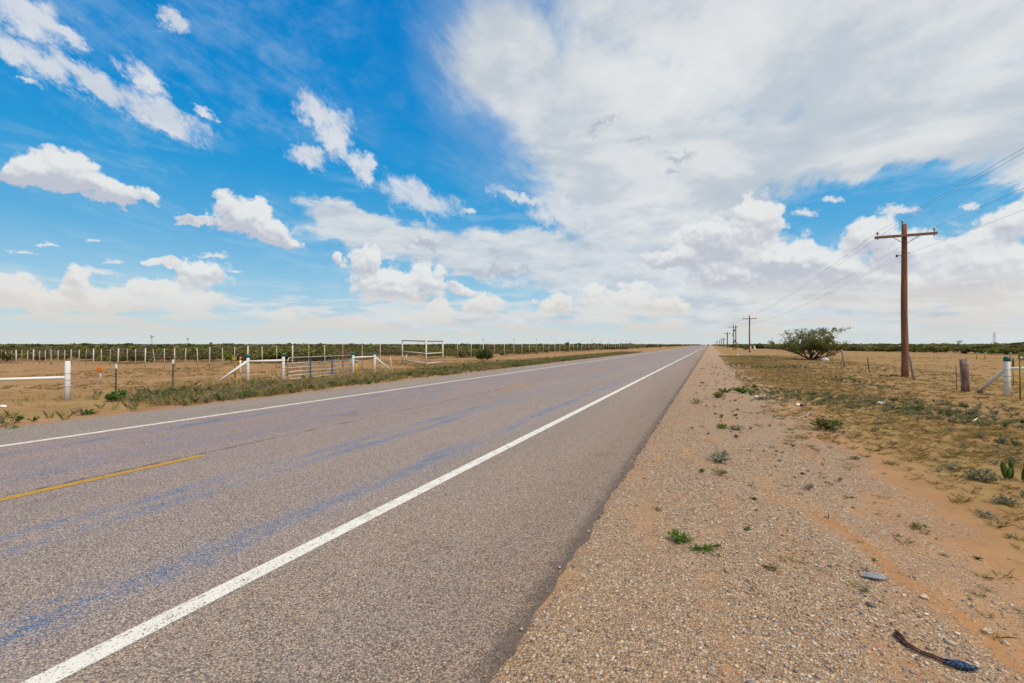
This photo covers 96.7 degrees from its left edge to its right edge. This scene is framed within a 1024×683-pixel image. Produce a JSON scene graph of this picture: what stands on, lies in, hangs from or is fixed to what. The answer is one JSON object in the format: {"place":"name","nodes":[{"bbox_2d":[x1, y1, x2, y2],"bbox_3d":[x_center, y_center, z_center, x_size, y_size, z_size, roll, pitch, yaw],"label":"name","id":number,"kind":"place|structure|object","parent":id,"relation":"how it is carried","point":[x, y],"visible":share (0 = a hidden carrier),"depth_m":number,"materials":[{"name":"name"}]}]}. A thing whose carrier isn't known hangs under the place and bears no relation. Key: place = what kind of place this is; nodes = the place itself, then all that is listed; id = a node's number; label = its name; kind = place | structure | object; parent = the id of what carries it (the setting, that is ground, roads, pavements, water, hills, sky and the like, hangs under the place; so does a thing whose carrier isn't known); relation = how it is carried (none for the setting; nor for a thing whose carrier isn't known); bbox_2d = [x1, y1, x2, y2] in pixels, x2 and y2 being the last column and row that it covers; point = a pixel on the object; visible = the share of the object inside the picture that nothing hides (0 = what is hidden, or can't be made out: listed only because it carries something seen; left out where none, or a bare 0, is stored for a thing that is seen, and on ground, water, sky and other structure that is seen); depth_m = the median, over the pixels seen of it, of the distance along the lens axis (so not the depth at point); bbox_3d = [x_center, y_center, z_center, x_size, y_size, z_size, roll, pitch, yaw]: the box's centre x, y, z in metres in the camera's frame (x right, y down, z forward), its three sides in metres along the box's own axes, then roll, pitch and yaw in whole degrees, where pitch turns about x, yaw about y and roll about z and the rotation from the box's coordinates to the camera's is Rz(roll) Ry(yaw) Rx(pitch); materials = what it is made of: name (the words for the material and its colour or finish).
{"place":"outdoors","nodes":[
{"label":"outdoors","id":0,"kind":"place"},
{"bbox_2d":[0,345,708,682],"bbox_3d":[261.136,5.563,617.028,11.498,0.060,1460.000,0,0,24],"label":"road","id":1,"kind":"structure","parent":0,"point":[423,582],"depth_m":4.09,"materials":[{"name":"grey asphalt"}]},
{"bbox_2d":[0,455,205,500],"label":"dash","id":2,"kind":"object","parent":1,"relation":"on","point":[78,482],"visible":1,"depth_m":5.38,"materials":[{"name":"yellow paint"}]},
{"bbox_2d":[0,348,681,446],"bbox_3d":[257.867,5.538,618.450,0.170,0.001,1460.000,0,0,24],"label":"edge line","id":3,"kind":"object","parent":1,"relation":"on","point":[236,412],"visible":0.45,"depth_m":10.07,"materials":[{"name":"white paint"}]},
{"bbox_2d":[21,352,693,682],"bbox_3d":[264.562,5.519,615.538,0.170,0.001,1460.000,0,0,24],"label":"edge line","id":4,"kind":"object","parent":1,"relation":"on","point":[76,663],"visible":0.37,"depth_m":3.04,"materials":[{"name":"white paint"}]},
{"bbox_2d":[0,345,1023,682],"bbox_3d":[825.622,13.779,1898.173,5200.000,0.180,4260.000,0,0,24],"label":"ground","id":5,"kind":"structure","parent":0,"point":[694,577],"depth_m":3.75,"materials":[{"name":"brown soil"}]},
{"bbox_2d":[0,361,70,399],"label":"pipe brace","id":6,"kind":"object","parent":5,"relation":"on","point":[66,377],"visible":0.92,"depth_m":13.67,"materials":[{"name":"white paint"}]},
{"bbox_2d":[83,408,98,414],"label":"weed","id":7,"kind":"object","parent":5,"relation":"on","point":[88,412],"visible":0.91,"depth_m":10.70,"materials":[{"name":"green plant"}]},
{"bbox_2d":[96,367,102,382],"bbox_3d":[-17.826,1.486,19.703,0.271,0.804,0.108,0,0,0],"label":"cable marker","id":8,"kind":"object","parent":5,"relation":"on","point":[99,369],"visible":0.8,"depth_m":19.67,"materials":[{"name":"plastic"}]},
{"bbox_2d":[104,390,126,400],"bbox_3d":[-11.618,1.596,13.353,0.553,0.343,0.660,0,-1,-44],"label":"shrub","id":9,"kind":"object","parent":5,"relation":"on","point":[111,395],"visible":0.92,"depth_m":13.28,"materials":[{"name":"green plant"}]},
{"bbox_2d":[71,360,238,391],"bbox_3d":[-12.241,1.263,16.791,1.590,1.252,6.540,0,0,24],"label":"wire fence","id":10,"kind":"object","parent":5,"relation":"on","point":[150,371],"visible":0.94,"depth_m":15.77,"materials":[{"name":"grey metal"}]},
{"bbox_2d":[232,356,236,377],"bbox_3d":[-13.698,1.304,22.468,0.247,1.174,0.096,0,0,0],"label":"utility sign","id":11,"kind":"object","parent":5,"relation":"on","point":[234,358],"visible":0.84,"depth_m":22.45,"materials":[{"name":"yellow metal"}]},
{"bbox_2d":[239,357,241,374],"bbox_3d":[-14.173,1.336,23.745,0.118,1.053,0.108,0,0,24],"label":"marker post","id":12,"kind":"object","parent":5,"relation":"on","point":[240,358],"visible":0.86,"depth_m":23.71,"materials":[{"name":"white plastic"}]},
{"bbox_2d":[216,353,284,381],"bbox_3d":[-11.469,1.230,20.067,2.699,1.449,0.321,0,0,-16],"label":"pipe brace","id":13,"kind":"object","parent":5,"relation":"on","point":[248,361],"visible":0.97,"depth_m":20.10,"materials":[{"name":"white paint"}]},
{"bbox_2d":[285,355,350,378],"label":"tube gate","id":14,"kind":"structure","parent":5,"relation":"on","point":[331,368],"depth_m":22.69,"materials":[{"name":"grey metal"}]},
{"bbox_2d":[0,339,643,367],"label":"tall fence","id":15,"kind":"object","parent":5,"relation":"on","point":[197,360],"visible":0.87,"depth_m":35.24,"materials":[{"name":"metal"}]},
{"bbox_2d":[0,342,700,362],"bbox_3d":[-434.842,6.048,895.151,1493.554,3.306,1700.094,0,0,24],"label":"scrub","id":16,"kind":"object","parent":5,"relation":"on","point":[255,353],"visible":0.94,"depth_m":59.91,"materials":[{"name":"green plant"}]},
{"bbox_2d":[355,360,357,374],"bbox_3d":[-8.302,1.450,24.255,0.149,0.926,0.149,0,0,24],"label":"marker post","id":17,"kind":"object","parent":5,"relation":"on","point":[356,361],"visible":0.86,"depth_m":24.20,"materials":[{"name":"yellow plastic"}]},
{"bbox_2d":[352,352,390,372],"bbox_3d":[-8.107,1.280,26.370,0.324,1.397,3.399,0,0,24],"label":"pipe brace","id":18,"kind":"object","parent":5,"relation":"on","point":[374,363],"visible":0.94,"depth_m":26.64,"materials":[{"name":"white paint"}]},
{"bbox_2d":[402,339,443,365],"bbox_3d":[-6.944,0.895,36.434,2.062,2.171,7.396,0,0,-27],"label":"brace frame","id":19,"kind":"object","parent":5,"relation":"on","point":[426,353],"visible":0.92,"depth_m":34.89,"materials":[{"name":"white metal"}]},
{"bbox_2d":[474,347,493,359],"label":"mesquite shrub","id":20,"kind":"object","parent":5,"relation":"on","point":[484,354],"visible":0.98,"depth_m":45.02,"materials":[{"name":"green plant"}]},
{"bbox_2d":[0,351,1023,639],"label":"ground cover","id":21,"kind":"object","parent":5,"relation":"on","point":[986,451],"visible":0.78,"depth_m":14.33,"materials":[{"name":"beige plant"}]},
{"bbox_2d":[667,528,695,542],"bbox_3d":[1.394,1.597,3.742,0.214,0.116,0.217,0,0,-15],"label":"weed","id":22,"kind":"object","parent":5,"relation":"on","point":[675,535],"visible":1,"depth_m":3.72,"materials":[{"name":"green plant"}]},
{"bbox_2d":[689,543,717,552],"bbox_3d":[1.525,1.626,3.565,0.270,0.054,0.146,0,0,-14],"label":"weed","id":23,"kind":"object","parent":5,"relation":"on","point":[705,547],"visible":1,"depth_m":3.58,"materials":[{"name":"green plant"}]},
{"bbox_2d":[712,392,724,397],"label":"weed","id":24,"kind":"object","parent":5,"relation":"on","point":[717,394],"visible":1,"depth_m":13.88,"materials":[{"name":"green plant"}]},
{"bbox_2d":[706,448,731,461],"bbox_3d":[2.874,1.588,6.319,0.327,0.193,0.364,0,0,24],"label":"weed","id":25,"kind":"object","parent":5,"relation":"on","point":[720,457],"visible":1,"depth_m":6.29,"materials":[{"name":"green plant"}]},
{"bbox_2d":[712,467,726,474],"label":"weed","id":26,"kind":"object","parent":5,"relation":"on","point":[719,472],"visible":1,"depth_m":5.69,"materials":[{"name":"beige plant"}]},
{"bbox_2d":[717,423,728,427],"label":"weed","id":27,"kind":"object","parent":5,"relation":"on","point":[722,425],"visible":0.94,"depth_m":8.85,"materials":[{"name":"green plant"}]},
{"bbox_2d":[718,387,731,392],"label":"weed","id":28,"kind":"object","parent":5,"relation":"on","point":[724,390],"visible":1,"depth_m":15.39,"materials":[{"name":"green plant"}]},
{"bbox_2d":[724,425,745,429],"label":"weed","id":29,"kind":"object","parent":5,"relation":"on","point":[735,427],"visible":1,"depth_m":8.70,"materials":[{"name":"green plant"}]},
{"bbox_2d":[732,324,738,349],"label":"utility pole","id":30,"kind":"object","parent":5,"relation":"on","point":[734,341],"visible":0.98,"depth_m":136.59,"materials":[{"name":"wood"}]},
{"bbox_2d":[732,386,751,392],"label":"weed","id":31,"kind":"object","parent":5,"relation":"on","point":[743,389],"visible":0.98,"depth_m":15.37,"materials":[{"name":"green plant"}]},
{"bbox_2d":[743,316,756,351],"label":"utility pole","id":32,"kind":"object","parent":5,"relation":"on","point":[749,318],"visible":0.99,"depth_m":94.99,"materials":[{"name":"wood"}]},
{"bbox_2d":[768,563,781,570],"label":"weed","id":33,"kind":"object","parent":5,"relation":"on","point":[771,567],"visible":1,"depth_m":3.26,"materials":[{"name":"green plant"}]},
{"bbox_2d":[767,325,850,359],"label":"mesquite tree","id":34,"kind":"object","parent":5,"relation":"on","point":[809,343],"visible":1,"depth_m":48.81,"materials":[{"name":"green plant"}]},
{"bbox_2d":[804,483,814,489],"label":"weed","id":35,"kind":"object","parent":5,"relation":"on","point":[809,486],"visible":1,"depth_m":5.21,"materials":[{"name":"green plant"}]},
{"bbox_2d":[810,418,841,430],"bbox_3d":[6.220,1.629,9.032,0.594,0.292,0.543,0,0,24],"label":"shrub","id":36,"kind":"object","parent":5,"relation":"on","point":[822,423],"visible":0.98,"depth_m":8.93,"materials":[{"name":"green plant"}]},
{"bbox_2d":[712,342,1023,354],"bbox_3d":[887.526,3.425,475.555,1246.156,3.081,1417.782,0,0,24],"label":"scrub","id":37,"kind":"object","parent":5,"relation":"on","point":[1006,348],"visible":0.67,"depth_m":105.06,"materials":[{"name":"green plant"}]},
{"bbox_2d":[861,572,888,579],"bbox_3d":[2.535,1.639,3.169,0.165,0.036,0.054,0,5,14],"label":"plastic shard","id":38,"kind":"object","parent":5,"relation":"on","point":[872,575],"visible":1,"depth_m":3.17,"materials":[{"name":"white plastic"}]},
{"bbox_2d":[820,350,969,391],"bbox_3d":[23.863,1.340,31.949,1.094,1.523,34.791,0,0,26],"label":"wire fence","id":39,"kind":"object","parent":5,"relation":"on","point":[964,374],"visible":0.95,"depth_m":16.40,"materials":[{"name":"brown metal"}]},
{"bbox_2d":[874,220,937,376],"bbox_3d":[20.262,-2.033,23.483,2.550,8.511,0.415,0,0,24],"label":"utility pole","id":40,"kind":"object","parent":5,"relation":"on","point":[903,235],"visible":0.99,"depth_m":23.42,"materials":[{"name":"wood"}]},
{"bbox_2d":[727,149,1021,331],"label":"power line","id":41,"kind":"object","parent":40,"relation":"attached to","point":[919,208],"visible":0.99,"depth_m":17.47,"materials":[{"name":"black metal"}]},
{"bbox_2d":[754,210,1022,322],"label":"power line","id":42,"kind":"object","parent":40,"relation":"attached to","point":[921,248],"visible":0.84,"depth_m":20.34,"materials":[{"name":"black metal"}]},
{"bbox_2d":[756,153,1022,312],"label":"power line","id":43,"kind":"object","parent":40,"relation":"attached to","point":[931,204],"visible":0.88,"depth_m":18.94,"materials":[{"name":"black metal"}]},
{"bbox_2d":[789,188,1022,305],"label":"power line","id":44,"kind":"object","parent":40,"relation":"attached to","point":[927,231],"visible":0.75,"depth_m":22.20,"materials":[{"name":"black metal"}]},
{"bbox_2d":[905,521,930,529],"bbox_3d":[3.740,1.700,4.194,0.175,0.072,0.181,0,0,24],"label":"weed","id":45,"kind":"object","parent":5,"relation":"on","point":[915,526],"visible":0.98,"depth_m":4.18,"materials":[{"name":"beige plant"}]},
{"bbox_2d":[913,403,926,410],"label":"weed","id":46,"kind":"object","parent":5,"relation":"on","point":[919,406],"visible":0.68,"depth_m":11.90,"materials":[{"name":"green plant"}]},
{"bbox_2d":[919,593,928,599],"bbox_3d":[2.674,1.653,2.955,0.051,0.026,0.040,0,0,16],"label":"stone","id":47,"kind":"object","parent":5,"relation":"on","point":[923,595],"visible":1,"depth_m":2.95,"materials":[{"name":"beige stone"}]},
{"bbox_2d":[893,629,980,671],"bbox_3d":[2.227,1.650,2.408,0.110,0.045,0.346,0,0,-35],"label":"frayed strap","id":48,"kind":"object","parent":5,"relation":"on","point":[960,665],"visible":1,"depth_m":2.36,"materials":[{"name":"black fabric"}]},
{"bbox_2d":[945,341,966,352],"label":"mesquite tree","id":49,"kind":"object","parent":5,"relation":"on","point":[956,346],"visible":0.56,"depth_m":94.16,"materials":[{"name":"green plant"}]},
{"bbox_2d":[965,406,981,415],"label":"weed","id":50,"kind":"object","parent":5,"relation":"on","point":[976,413],"visible":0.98,"depth_m":10.99,"materials":[{"name":"green plant"}]},
{"bbox_2d":[963,467,1007,482],"bbox_3d":[5.956,1.686,5.740,0.400,0.167,0.375,0,0,41],"label":"weed","id":51,"kind":"object","parent":5,"relation":"on","point":[979,475],"visible":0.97,"depth_m":5.71,"materials":[{"name":"green plant"}]},
{"bbox_2d":[982,628,992,633],"bbox_3d":[2.738,1.663,2.620,0.045,0.027,0.048,0,-1,45],"label":"stone","id":52,"kind":"object","parent":5,"relation":"on","point":[989,631],"visible":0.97,"depth_m":2.61,"materials":[{"name":"beige stone"}]},
{"bbox_2d":[975,510,999,518],"bbox_3d":[4.745,1.736,4.548,0.161,0.082,0.191,0,0,24],"label":"weed","id":53,"kind":"object","parent":5,"relation":"on","point":[986,514],"visible":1,"depth_m":4.55,"materials":[{"name":"green plant"}]},
{"bbox_2d":[979,356,1023,395],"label":"pipe brace","id":54,"kind":"object","parent":5,"relation":"on","point":[1005,371],"visible":0.91,"depth_m":15.07,"materials":[{"name":"white paint"}]},
{"bbox_2d":[993,435,1010,445],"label":"weed","id":55,"kind":"object","parent":5,"relation":"on","point":[1003,441],"visible":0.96,"depth_m":7.85,"materials":[{"name":"green plant"}]},
{"bbox_2d":[987,491,1023,505],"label":"weed","id":56,"kind":"object","parent":5,"relation":"on","point":[1001,498],"visible":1,"depth_m":4.88,"materials":[{"name":"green plant"}]},
{"bbox_2d":[1001,640,1009,644],"bbox_3d":[2.741,1.669,2.527,0.042,0.022,0.027,0,0,0],"label":"stone","id":57,"kind":"object","parent":5,"relation":"on","point":[1004,642],"visible":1,"depth_m":2.52,"materials":[{"name":"beige stone"}]},
{"bbox_2d":[1000,460,1023,480],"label":"prickly pear","id":58,"kind":"object","parent":5,"relation":"on","point":[1008,472],"visible":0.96,"depth_m":5.82,"materials":[{"name":"green plant"}]},
{"bbox_2d":[1012,358,1013,385],"bbox_3d":[20.529,1.299,18.638,0.053,1.246,0.053,0,0,24],"label":"marker post","id":59,"kind":"object","parent":5,"relation":"on","point":[1013,370],"visible":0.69,"depth_m":18.62,"materials":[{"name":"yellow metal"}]},
{"bbox_2d":[1010,437,1022,445],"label":"weed","id":60,"kind":"object","parent":5,"relation":"on","point":[1015,443],"visible":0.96,"depth_m":7.80,"materials":[{"name":"green plant"}]},
{"bbox_2d":[1018,352,1023,399],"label":"utility sign","id":61,"kind":"object","parent":5,"relation":"on","point":[1020,356],"visible":0.89,"depth_m":13.88,"materials":[{"name":"yellow metal"}]},
{"bbox_2d":[0,0,1023,344],"label":"sky","id":62,"kind":"structure","parent":0,"point":[172,171],"materials":[{"name":"blue"}]},
{"bbox_2d":[417,392,1023,682],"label":"gravel","id":63,"kind":"structure","parent":0,"point":[918,661],"depth_m":3.15,"materials":[{"name":"beige gravel"}]}
]}

